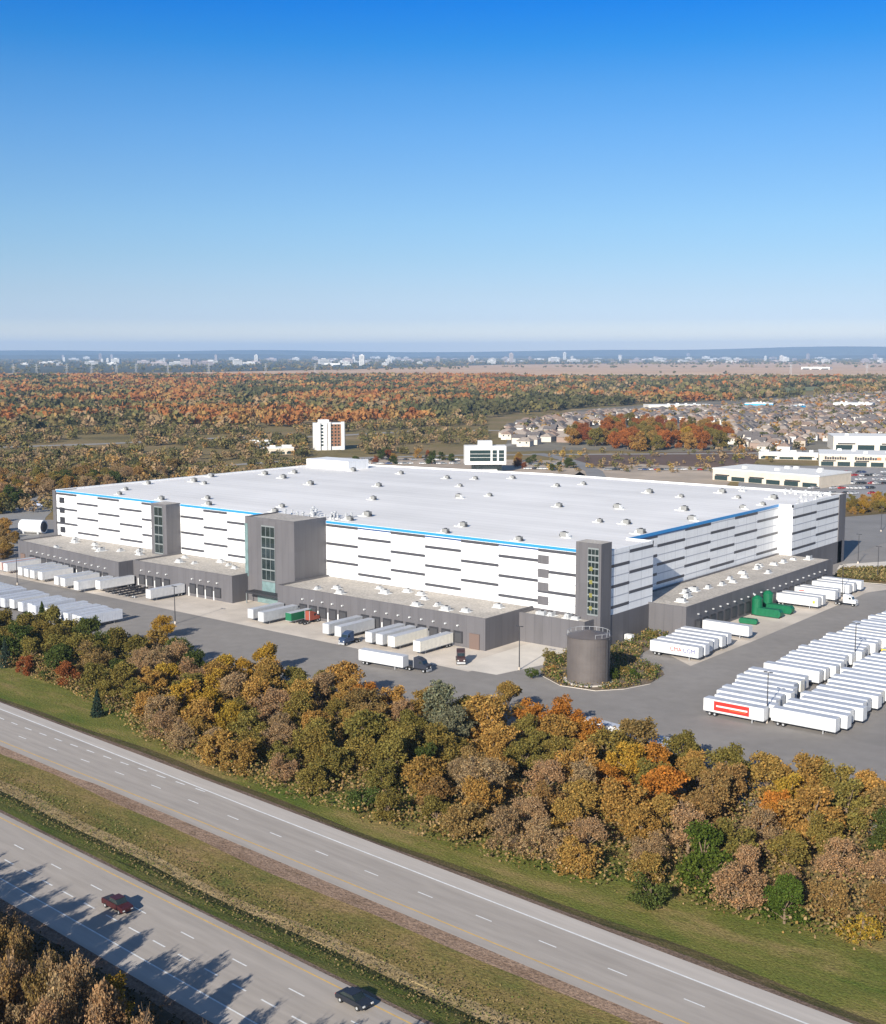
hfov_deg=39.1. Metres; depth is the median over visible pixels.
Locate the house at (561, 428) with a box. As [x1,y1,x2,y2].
[557,425,565,430]
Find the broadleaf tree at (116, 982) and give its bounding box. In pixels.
[94,970,136,1023]
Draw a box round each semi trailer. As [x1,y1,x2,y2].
[0,557,35,569]
[0,585,14,588]
[0,586,21,590]
[0,587,26,594]
[0,590,38,607]
[0,591,43,609]
[3,558,40,572]
[9,593,49,610]
[18,562,55,574]
[18,595,61,612]
[24,563,61,576]
[27,597,66,611]
[30,565,68,579]
[31,598,75,615]
[38,567,72,581]
[44,600,87,610]
[54,571,92,584]
[59,603,90,609]
[59,604,100,620]
[60,572,99,587]
[63,605,107,620]
[72,607,112,619]
[74,575,112,591]
[77,608,122,623]
[95,575,134,590]
[146,583,184,599]
[248,602,283,619]
[258,604,297,623]
[285,608,311,622]
[323,615,362,635]
[335,618,374,636]
[359,647,408,669]
[365,623,404,642]
[376,625,415,645]
[388,627,427,648]
[413,631,452,653]
[585,716,619,732]
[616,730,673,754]
[650,638,702,659]
[651,734,682,755]
[657,636,709,655]
[666,634,712,651]
[672,632,717,649]
[675,628,725,646]
[681,626,731,644]
[702,619,752,637]
[703,695,768,722]
[715,692,778,717]
[717,688,780,705]
[722,684,784,705]
[732,681,794,702]
[735,677,796,697]
[737,673,797,694]
[744,670,804,692]
[749,666,808,688]
[764,661,822,683]
[771,705,839,733]
[776,592,820,608]
[776,659,828,679]
[781,656,839,676]
[782,590,825,604]
[783,702,851,728]
[786,653,844,673]
[787,698,853,722]
[789,650,846,666]
[795,585,837,600]
[796,648,847,665]
[798,644,855,664]
[800,584,840,597]
[800,690,866,705]
[800,695,866,721]
[809,642,864,660]
[810,639,866,656]
[812,580,851,592]
[812,688,870,711]
[817,578,856,591]
[817,684,881,708]
[819,638,869,655]
[822,576,863,589]
[823,635,878,653]
[826,632,880,650]
[826,681,884,703]
[828,677,885,700]
[832,674,885,685]
[837,630,885,648]
[840,667,885,676]
[840,671,885,681]
[843,628,885,636]
[844,626,885,632]
[849,623,885,630]
[852,665,885,672]
[853,620,885,626]
[853,661,885,668]
[859,658,885,664]
[861,619,885,624]
[865,655,885,660]
[868,614,885,618]
[869,618,885,621]
[871,652,885,657]
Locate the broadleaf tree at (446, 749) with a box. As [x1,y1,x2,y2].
[422,721,468,774]
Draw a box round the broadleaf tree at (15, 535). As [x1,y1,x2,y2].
[8,531,19,543]
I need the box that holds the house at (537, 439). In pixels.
[528,435,541,444]
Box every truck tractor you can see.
[298,610,319,624]
[338,629,360,645]
[404,655,431,672]
[456,647,465,664]
[835,593,858,606]
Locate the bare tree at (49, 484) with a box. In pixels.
[39,480,54,495]
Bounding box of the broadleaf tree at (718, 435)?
[712,428,728,447]
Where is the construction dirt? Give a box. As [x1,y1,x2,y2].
[578,464,729,485]
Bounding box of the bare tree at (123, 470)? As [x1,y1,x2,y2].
[118,468,133,481]
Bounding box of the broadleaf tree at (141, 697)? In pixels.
[129,688,165,718]
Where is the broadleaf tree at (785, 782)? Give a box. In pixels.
[767,772,811,815]
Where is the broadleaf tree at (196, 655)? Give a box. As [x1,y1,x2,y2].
[180,648,207,671]
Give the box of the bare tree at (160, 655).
[141,642,178,677]
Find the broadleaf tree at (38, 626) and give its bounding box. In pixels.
[30,619,51,638]
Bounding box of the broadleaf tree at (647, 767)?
[632,757,671,794]
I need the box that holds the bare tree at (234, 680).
[215,670,248,710]
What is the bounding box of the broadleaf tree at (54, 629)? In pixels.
[39,624,71,646]
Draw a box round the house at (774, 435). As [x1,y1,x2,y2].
[763,434,778,437]
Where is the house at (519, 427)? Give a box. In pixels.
[514,425,525,429]
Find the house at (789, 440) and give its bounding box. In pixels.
[780,435,791,443]
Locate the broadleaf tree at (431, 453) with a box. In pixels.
[428,450,435,457]
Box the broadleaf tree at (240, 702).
[224,696,251,724]
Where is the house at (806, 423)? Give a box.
[801,422,812,425]
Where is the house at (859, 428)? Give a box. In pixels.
[850,427,864,430]
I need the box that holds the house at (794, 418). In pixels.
[790,416,801,420]
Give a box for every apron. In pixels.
[0,570,528,671]
[668,583,885,665]
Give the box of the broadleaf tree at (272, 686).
[241,680,279,704]
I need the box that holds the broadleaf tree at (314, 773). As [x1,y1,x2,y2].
[295,762,329,794]
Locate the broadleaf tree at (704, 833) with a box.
[683,819,727,868]
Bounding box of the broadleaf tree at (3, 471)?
[0,467,9,474]
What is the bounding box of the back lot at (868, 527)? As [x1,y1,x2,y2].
[844,514,885,557]
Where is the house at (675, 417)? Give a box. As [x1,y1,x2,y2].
[669,416,678,422]
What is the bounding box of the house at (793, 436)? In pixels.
[785,433,797,441]
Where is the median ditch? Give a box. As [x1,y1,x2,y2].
[0,791,489,1023]
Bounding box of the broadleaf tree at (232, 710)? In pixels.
[212,701,243,736]
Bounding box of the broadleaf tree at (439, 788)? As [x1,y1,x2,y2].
[412,773,459,814]
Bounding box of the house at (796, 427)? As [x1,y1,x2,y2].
[791,425,801,429]
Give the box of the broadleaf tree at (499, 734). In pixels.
[476,721,519,756]
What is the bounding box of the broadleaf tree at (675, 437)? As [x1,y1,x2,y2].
[669,432,682,447]
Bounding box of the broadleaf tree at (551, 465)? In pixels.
[549,463,554,470]
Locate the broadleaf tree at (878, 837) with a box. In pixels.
[863,805,885,853]
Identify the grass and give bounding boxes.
[0,754,631,1023]
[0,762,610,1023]
[0,780,527,1023]
[0,795,474,1023]
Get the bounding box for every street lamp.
[173,586,176,623]
[516,625,522,669]
[763,671,772,722]
[840,564,843,598]
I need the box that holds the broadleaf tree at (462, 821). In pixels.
[438,800,494,841]
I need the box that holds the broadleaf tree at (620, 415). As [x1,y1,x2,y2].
[615,413,626,420]
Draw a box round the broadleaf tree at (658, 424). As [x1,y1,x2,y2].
[652,421,664,429]
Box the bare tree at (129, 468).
[124,466,132,476]
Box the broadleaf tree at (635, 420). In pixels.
[630,417,639,426]
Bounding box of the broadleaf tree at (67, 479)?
[63,474,78,487]
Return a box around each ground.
[0,363,885,925]
[506,394,829,451]
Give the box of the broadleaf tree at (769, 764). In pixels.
[741,750,786,799]
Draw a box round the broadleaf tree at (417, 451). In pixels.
[413,448,421,458]
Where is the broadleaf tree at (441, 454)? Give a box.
[438,452,445,459]
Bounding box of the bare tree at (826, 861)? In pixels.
[808,836,868,884]
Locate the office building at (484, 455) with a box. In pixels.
[464,440,505,470]
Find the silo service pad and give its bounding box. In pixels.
[454,643,565,674]
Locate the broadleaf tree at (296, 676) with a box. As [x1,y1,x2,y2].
[282,673,306,691]
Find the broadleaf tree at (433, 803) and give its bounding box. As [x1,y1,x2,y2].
[418,794,451,833]
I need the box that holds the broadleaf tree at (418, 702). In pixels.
[405,686,443,719]
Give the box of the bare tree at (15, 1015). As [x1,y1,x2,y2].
[0,999,37,1023]
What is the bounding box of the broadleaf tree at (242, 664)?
[231,656,255,681]
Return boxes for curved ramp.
[532,453,605,476]
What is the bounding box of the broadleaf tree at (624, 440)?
[619,431,634,449]
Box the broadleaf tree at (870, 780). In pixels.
[852,769,885,821]
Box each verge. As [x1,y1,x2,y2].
[0,656,885,1023]
[840,567,885,583]
[845,505,885,516]
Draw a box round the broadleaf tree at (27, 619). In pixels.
[16,612,52,633]
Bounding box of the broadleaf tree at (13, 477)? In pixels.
[9,474,19,483]
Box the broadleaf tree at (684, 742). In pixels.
[662,729,702,769]
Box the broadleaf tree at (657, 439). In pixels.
[649,434,665,449]
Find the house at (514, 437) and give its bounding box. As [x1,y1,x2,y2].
[511,434,527,443]
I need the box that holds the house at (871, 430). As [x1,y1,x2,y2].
[867,428,877,432]
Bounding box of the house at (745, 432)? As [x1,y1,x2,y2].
[737,431,752,437]
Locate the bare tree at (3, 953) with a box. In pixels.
[0,943,20,1004]
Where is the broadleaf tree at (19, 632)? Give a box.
[0,623,39,659]
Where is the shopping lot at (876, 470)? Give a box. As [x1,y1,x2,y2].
[738,464,885,504]
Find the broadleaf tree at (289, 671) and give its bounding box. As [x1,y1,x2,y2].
[281,665,309,688]
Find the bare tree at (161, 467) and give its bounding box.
[155,465,169,476]
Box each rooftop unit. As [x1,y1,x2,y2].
[155,496,164,499]
[201,501,211,505]
[268,508,278,511]
[277,474,286,478]
[303,480,313,484]
[341,515,353,520]
[358,511,371,516]
[366,495,376,499]
[373,482,381,486]
[436,528,449,533]
[454,521,467,526]
[455,493,465,498]
[510,536,522,540]
[551,502,562,506]
[559,531,574,538]
[592,518,602,522]
[613,503,627,509]
[617,519,630,524]
[629,528,646,534]
[641,488,653,492]
[675,505,688,510]
[687,515,702,521]
[713,488,726,492]
[739,504,750,508]
[764,494,777,499]
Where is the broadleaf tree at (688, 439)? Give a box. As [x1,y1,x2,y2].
[680,431,697,448]
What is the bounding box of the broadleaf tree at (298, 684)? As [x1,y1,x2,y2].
[282,677,318,710]
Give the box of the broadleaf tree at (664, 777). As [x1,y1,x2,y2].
[630,763,690,810]
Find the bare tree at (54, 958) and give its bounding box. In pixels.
[33,945,63,979]
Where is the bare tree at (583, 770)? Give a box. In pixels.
[568,759,604,803]
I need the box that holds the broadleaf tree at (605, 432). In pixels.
[596,427,610,445]
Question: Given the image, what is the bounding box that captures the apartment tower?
[313,419,344,449]
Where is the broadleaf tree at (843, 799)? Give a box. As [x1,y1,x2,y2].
[825,777,873,832]
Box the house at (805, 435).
[799,433,812,439]
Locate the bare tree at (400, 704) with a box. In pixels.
[389,698,413,721]
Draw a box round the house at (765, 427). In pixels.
[760,425,772,430]
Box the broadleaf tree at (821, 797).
[776,784,849,843]
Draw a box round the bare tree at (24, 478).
[19,475,29,484]
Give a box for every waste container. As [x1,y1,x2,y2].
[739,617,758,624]
[755,607,782,618]
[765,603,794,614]
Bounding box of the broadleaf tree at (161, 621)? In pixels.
[151,614,176,635]
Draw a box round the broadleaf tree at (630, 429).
[624,427,634,433]
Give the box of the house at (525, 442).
[516,437,534,446]
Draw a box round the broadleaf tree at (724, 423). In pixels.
[721,420,732,428]
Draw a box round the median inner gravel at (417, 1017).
[0,809,433,1023]
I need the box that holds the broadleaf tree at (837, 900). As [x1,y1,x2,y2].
[802,876,855,920]
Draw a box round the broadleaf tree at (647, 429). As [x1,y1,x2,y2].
[641,425,656,433]
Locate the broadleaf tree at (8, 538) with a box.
[0,534,14,548]
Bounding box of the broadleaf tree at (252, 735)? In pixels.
[232,730,267,761]
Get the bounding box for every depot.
[246,440,270,448]
[267,445,293,453]
[324,363,340,365]
[643,403,709,407]
[833,401,874,405]
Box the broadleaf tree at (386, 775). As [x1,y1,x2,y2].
[362,757,403,794]
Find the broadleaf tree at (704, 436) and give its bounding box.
[695,430,711,449]
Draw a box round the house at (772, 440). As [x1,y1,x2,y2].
[766,439,780,447]
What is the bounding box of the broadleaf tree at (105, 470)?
[99,467,109,473]
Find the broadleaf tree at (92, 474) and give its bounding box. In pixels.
[80,472,98,484]
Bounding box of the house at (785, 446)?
[777,442,792,451]
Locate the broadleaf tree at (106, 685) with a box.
[91,679,124,703]
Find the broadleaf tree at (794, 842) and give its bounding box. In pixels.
[763,828,814,876]
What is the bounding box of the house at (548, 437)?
[540,433,554,441]
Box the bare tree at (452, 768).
[441,756,467,795]
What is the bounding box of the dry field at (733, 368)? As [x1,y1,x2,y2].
[7,362,885,375]
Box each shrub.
[346,785,383,813]
[524,667,539,678]
[542,648,556,657]
[545,665,556,671]
[610,667,619,679]
[618,665,629,674]
[625,870,672,910]
[629,669,642,677]
[647,630,657,636]
[675,849,737,902]
[833,912,883,943]
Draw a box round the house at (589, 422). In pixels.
[585,419,592,426]
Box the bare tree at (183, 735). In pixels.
[164,721,198,753]
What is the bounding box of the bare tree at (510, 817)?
[483,805,534,852]
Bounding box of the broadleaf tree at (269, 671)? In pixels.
[255,662,289,689]
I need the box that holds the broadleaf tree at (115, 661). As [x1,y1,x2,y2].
[104,658,134,684]
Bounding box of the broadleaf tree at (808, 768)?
[771,750,833,804]
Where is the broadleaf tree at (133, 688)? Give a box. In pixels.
[121,677,154,708]
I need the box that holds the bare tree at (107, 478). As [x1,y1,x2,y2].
[101,473,116,484]
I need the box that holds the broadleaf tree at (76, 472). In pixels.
[71,470,80,476]
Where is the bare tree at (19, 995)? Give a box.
[0,949,32,1013]
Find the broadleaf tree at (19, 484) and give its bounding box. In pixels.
[16,483,27,494]
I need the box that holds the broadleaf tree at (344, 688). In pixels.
[331,678,357,712]
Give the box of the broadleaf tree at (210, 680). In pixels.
[201,667,241,700]
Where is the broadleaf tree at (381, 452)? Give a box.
[377,449,385,458]
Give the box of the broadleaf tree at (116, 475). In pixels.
[103,470,123,482]
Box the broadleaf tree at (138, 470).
[133,466,148,480]
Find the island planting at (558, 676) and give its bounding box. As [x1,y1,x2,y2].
[540,627,668,688]
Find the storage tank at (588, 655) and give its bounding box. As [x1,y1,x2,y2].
[563,626,612,686]
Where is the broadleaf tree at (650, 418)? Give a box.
[645,416,654,421]
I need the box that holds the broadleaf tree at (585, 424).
[577,422,588,430]
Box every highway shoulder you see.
[0,702,851,1023]
[0,879,253,1023]
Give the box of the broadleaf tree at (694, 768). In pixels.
[683,756,714,797]
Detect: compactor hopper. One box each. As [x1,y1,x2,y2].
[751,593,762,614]
[763,590,772,606]
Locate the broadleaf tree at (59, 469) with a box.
[53,466,64,472]
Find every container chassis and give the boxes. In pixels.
[105,585,140,593]
[112,586,147,595]
[118,587,151,596]
[125,591,145,597]
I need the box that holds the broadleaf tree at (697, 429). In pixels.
[693,425,703,442]
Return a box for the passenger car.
[335,986,373,1011]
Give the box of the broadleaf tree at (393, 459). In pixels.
[388,455,398,463]
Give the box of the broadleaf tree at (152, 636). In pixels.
[138,628,168,660]
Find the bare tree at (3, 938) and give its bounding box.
[0,924,16,964]
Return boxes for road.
[0,495,51,549]
[191,450,817,467]
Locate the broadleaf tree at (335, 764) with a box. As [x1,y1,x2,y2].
[313,743,354,785]
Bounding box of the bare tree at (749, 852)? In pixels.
[726,843,760,892]
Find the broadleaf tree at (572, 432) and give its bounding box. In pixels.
[563,427,581,444]
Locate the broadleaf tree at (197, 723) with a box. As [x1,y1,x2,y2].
[184,714,212,744]
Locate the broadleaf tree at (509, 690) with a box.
[495,680,525,714]
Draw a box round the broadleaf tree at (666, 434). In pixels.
[658,429,671,448]
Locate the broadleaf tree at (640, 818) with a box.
[622,805,665,843]
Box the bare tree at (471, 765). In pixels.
[453,756,513,803]
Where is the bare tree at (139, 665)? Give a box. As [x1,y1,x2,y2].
[125,659,151,680]
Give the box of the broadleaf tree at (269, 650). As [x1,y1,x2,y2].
[252,641,277,663]
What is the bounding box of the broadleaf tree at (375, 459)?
[371,455,378,461]
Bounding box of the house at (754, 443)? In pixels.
[749,439,763,448]
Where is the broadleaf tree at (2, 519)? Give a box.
[0,517,11,525]
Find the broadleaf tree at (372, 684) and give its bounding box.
[351,681,377,701]
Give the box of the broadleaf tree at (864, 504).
[858,499,869,513]
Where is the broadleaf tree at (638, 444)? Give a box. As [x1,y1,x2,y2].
[628,431,649,450]
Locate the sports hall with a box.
[745,402,773,405]
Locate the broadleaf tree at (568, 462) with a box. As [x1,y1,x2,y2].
[564,458,575,467]
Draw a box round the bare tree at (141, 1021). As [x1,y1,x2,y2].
[130,1003,153,1023]
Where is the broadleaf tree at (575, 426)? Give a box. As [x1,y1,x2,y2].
[564,423,577,433]
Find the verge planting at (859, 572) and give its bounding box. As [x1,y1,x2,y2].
[833,565,885,580]
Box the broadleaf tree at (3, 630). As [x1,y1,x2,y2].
[0,622,17,642]
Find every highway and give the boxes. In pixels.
[0,710,803,1023]
[0,813,424,1023]
[3,430,499,447]
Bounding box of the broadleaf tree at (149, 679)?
[135,666,167,696]
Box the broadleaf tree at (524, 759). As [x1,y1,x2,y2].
[503,740,550,773]
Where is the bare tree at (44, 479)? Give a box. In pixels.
[41,477,54,492]
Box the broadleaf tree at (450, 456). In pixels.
[448,453,454,461]
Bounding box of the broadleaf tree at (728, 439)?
[713,432,730,446]
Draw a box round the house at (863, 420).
[855,418,867,423]
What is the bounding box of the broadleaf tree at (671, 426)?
[665,420,678,431]
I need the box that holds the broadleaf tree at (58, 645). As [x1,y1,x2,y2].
[46,643,74,664]
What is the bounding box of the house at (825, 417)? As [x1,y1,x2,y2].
[817,416,829,419]
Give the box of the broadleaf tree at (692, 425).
[685,422,695,429]
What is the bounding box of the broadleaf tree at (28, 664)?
[15,655,32,675]
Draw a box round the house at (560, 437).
[557,433,568,442]
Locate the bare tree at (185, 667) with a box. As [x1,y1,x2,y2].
[172,656,207,688]
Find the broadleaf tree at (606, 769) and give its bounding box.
[593,760,621,787]
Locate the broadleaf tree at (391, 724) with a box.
[377,720,414,754]
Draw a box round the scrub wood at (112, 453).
[0,413,489,511]
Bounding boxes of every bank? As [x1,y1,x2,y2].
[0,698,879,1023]
[0,911,187,1023]
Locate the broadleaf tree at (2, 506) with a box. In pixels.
[0,501,5,513]
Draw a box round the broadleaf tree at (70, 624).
[60,618,82,636]
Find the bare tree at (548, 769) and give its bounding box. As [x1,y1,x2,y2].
[518,757,566,797]
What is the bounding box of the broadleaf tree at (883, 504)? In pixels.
[878,501,885,512]
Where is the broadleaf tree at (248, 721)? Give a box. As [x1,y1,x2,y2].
[226,707,268,741]
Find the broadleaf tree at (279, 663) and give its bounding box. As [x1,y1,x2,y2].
[259,659,285,673]
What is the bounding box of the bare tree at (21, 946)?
[5,923,34,979]
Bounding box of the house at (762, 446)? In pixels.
[757,442,773,450]
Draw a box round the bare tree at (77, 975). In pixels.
[50,948,98,1023]
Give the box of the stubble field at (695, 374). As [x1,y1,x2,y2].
[535,373,885,375]
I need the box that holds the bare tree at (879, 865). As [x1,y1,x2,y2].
[861,848,885,883]
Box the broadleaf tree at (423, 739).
[416,722,453,745]
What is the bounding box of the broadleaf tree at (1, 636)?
[0,634,9,654]
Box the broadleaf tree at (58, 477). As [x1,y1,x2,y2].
[47,471,65,487]
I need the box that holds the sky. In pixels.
[0,0,885,351]
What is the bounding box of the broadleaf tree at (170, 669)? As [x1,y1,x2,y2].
[152,661,180,691]
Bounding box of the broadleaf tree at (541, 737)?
[519,726,551,757]
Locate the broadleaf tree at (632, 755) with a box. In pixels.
[605,741,646,781]
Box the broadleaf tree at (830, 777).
[817,756,856,795]
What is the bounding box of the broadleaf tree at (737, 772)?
[713,760,747,814]
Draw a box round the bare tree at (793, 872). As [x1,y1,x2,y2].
[771,862,807,907]
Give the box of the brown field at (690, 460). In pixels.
[574,450,758,467]
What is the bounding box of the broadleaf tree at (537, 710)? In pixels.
[513,697,548,734]
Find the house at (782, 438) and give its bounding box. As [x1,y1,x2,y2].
[777,435,786,442]
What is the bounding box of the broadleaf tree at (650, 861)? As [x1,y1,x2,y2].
[626,850,663,884]
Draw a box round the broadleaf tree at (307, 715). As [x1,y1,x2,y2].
[300,709,331,739]
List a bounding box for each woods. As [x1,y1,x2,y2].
[0,358,885,374]
[0,371,885,431]
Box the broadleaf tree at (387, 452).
[385,449,390,457]
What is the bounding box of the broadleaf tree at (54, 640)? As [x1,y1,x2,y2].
[40,633,75,656]
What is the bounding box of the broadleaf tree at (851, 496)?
[846,494,856,504]
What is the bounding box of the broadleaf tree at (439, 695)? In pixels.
[416,679,456,725]
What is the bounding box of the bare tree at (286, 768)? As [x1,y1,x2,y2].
[265,752,299,783]
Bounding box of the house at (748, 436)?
[745,434,760,438]
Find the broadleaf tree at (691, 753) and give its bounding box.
[675,749,706,780]
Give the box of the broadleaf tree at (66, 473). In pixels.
[61,471,76,487]
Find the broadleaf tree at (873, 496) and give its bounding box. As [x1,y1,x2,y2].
[871,493,877,503]
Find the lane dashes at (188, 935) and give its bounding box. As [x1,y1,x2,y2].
[14,844,357,1023]
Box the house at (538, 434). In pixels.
[526,432,541,436]
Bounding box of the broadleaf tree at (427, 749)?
[415,741,437,771]
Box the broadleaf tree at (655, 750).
[641,740,674,770]
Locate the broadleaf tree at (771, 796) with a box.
[751,788,792,829]
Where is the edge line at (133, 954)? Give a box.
[0,878,256,1023]
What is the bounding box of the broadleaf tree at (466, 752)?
[459,745,485,778]
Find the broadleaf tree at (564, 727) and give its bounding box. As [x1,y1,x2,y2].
[527,712,580,745]
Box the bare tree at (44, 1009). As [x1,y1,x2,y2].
[25,988,60,1023]
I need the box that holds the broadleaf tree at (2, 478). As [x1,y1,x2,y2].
[0,474,5,481]
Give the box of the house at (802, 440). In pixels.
[793,437,806,446]
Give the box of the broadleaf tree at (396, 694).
[378,685,406,720]
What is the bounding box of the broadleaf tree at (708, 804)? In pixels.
[683,793,725,830]
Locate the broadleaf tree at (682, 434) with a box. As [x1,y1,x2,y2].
[676,431,693,446]
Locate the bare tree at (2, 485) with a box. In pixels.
[0,482,12,492]
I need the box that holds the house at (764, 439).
[750,437,767,441]
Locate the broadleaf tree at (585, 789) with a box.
[555,777,613,824]
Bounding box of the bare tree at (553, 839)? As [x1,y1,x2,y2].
[513,816,568,860]
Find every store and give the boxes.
[712,464,851,487]
[759,450,817,459]
[827,433,885,449]
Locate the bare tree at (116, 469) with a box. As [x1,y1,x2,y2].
[113,464,127,474]
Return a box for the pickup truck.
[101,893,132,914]
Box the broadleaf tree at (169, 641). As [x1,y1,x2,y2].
[161,636,194,665]
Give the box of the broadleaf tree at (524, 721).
[510,713,538,740]
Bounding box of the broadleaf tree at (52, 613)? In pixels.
[36,604,62,624]
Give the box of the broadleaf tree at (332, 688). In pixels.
[312,669,335,696]
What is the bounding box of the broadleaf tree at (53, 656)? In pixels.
[38,645,75,679]
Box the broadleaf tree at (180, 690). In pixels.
[164,678,200,718]
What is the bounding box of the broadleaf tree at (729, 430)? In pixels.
[726,427,734,432]
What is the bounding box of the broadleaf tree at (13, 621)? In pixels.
[9,611,32,623]
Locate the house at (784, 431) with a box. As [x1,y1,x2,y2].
[777,430,789,434]
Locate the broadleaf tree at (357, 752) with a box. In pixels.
[341,735,376,777]
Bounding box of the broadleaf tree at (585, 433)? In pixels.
[581,427,591,439]
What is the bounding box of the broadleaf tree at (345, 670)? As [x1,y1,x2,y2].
[324,660,366,704]
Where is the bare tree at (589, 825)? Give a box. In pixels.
[563,815,609,859]
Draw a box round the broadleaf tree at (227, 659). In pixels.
[209,653,235,676]
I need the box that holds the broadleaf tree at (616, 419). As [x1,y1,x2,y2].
[612,416,622,426]
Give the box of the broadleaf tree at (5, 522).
[1,521,10,530]
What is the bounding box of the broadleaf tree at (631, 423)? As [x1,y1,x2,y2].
[626,421,636,427]
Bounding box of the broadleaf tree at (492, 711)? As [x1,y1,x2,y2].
[463,700,506,750]
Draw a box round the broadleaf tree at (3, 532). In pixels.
[0,523,7,536]
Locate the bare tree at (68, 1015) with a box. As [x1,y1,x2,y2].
[37,968,87,1023]
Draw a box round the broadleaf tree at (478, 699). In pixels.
[461,692,512,728]
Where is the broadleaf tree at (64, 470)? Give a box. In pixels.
[58,469,75,476]
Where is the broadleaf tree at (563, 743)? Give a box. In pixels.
[538,733,584,765]
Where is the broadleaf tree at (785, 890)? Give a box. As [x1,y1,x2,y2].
[760,872,811,925]
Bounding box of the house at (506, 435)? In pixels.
[501,430,515,439]
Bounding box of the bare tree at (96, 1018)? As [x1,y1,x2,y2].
[84,999,113,1023]
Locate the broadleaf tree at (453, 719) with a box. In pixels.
[427,705,477,743]
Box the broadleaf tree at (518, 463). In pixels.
[512,457,521,466]
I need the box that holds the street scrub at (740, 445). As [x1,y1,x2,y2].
[715,394,819,459]
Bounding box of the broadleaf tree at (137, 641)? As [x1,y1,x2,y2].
[118,633,149,663]
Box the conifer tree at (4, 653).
[0,638,13,668]
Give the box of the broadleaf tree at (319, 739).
[300,727,333,766]
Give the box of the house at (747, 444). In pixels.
[736,437,750,446]
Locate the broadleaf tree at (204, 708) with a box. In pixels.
[180,697,218,733]
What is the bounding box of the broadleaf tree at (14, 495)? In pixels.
[3,483,24,504]
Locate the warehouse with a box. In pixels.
[18,457,845,650]
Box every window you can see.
[60,526,65,532]
[470,450,489,460]
[492,450,496,460]
[499,450,503,460]
[537,596,548,605]
[538,555,548,564]
[538,568,548,577]
[538,582,548,591]
[714,475,726,480]
[731,477,743,481]
[748,478,761,482]
[766,480,779,484]
[784,481,797,485]
[798,457,811,459]
[802,482,816,486]
[821,461,833,465]
[836,445,852,449]
[837,462,849,465]
[854,462,866,466]
[858,445,874,449]
[871,462,883,466]
[880,445,885,449]
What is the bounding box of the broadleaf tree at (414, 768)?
[400,754,446,799]
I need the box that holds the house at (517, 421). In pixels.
[515,420,528,423]
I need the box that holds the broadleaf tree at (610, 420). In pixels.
[603,416,615,424]
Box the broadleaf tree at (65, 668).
[53,660,82,685]
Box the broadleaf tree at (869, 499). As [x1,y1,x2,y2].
[863,496,873,504]
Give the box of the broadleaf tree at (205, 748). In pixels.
[194,729,233,765]
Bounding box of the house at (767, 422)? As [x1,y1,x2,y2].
[758,420,770,424]
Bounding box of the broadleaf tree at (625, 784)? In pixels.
[602,775,633,811]
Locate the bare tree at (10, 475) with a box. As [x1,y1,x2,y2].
[6,472,21,482]
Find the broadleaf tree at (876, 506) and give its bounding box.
[870,500,879,509]
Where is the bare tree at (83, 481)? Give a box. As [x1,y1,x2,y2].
[78,475,94,486]
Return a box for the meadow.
[670,386,818,391]
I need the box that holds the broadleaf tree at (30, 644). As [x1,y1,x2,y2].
[19,635,50,664]
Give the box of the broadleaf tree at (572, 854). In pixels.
[550,834,603,878]
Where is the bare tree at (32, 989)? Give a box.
[17,953,55,1020]
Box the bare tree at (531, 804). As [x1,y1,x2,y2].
[500,794,549,843]
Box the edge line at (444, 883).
[0,709,807,1023]
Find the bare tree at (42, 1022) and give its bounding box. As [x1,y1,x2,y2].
[30,1014,60,1023]
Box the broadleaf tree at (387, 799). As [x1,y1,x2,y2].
[371,791,404,821]
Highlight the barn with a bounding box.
[801,367,831,369]
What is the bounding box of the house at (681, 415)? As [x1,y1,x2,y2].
[676,414,687,419]
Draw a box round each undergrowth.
[0,625,885,952]
[0,912,192,1023]
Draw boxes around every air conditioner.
[69,539,79,542]
[95,547,107,551]
[175,558,184,562]
[331,585,342,589]
[334,589,346,594]
[379,589,392,594]
[402,588,412,592]
[410,601,422,606]
[415,591,426,595]
[433,602,442,606]
[438,605,453,611]
[459,607,472,612]
[492,603,504,608]
[536,610,546,615]
[547,611,557,616]
[562,612,571,618]
[570,615,581,620]
[674,597,688,602]
[679,588,692,593]
[682,592,693,598]
[688,586,700,591]
[703,584,713,588]
[718,581,726,585]
[737,570,747,574]
[778,559,787,563]
[803,555,814,559]
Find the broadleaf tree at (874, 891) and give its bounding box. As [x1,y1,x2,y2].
[859,882,885,923]
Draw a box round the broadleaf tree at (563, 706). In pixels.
[543,693,584,731]
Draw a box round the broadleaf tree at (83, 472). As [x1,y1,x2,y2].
[77,469,95,478]
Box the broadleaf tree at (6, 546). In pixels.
[0,541,13,557]
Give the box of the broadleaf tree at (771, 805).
[752,801,781,839]
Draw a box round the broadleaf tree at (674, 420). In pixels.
[669,418,677,427]
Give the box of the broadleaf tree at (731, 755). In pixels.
[704,742,752,772]
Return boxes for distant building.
[85,361,97,364]
[111,358,120,362]
[137,360,150,362]
[151,361,168,365]
[169,361,180,364]
[181,358,191,365]
[197,361,212,364]
[233,359,241,364]
[243,361,256,364]
[318,358,328,364]
[344,358,353,362]
[359,354,364,365]
[487,360,495,363]
[509,353,512,362]
[548,357,556,361]
[567,359,579,361]
[629,360,642,362]
[821,359,829,362]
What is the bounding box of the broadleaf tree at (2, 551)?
[0,548,6,558]
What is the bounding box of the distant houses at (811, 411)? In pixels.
[573,390,885,416]
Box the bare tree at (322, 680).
[310,668,334,709]
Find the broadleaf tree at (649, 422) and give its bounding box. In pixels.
[646,419,652,426]

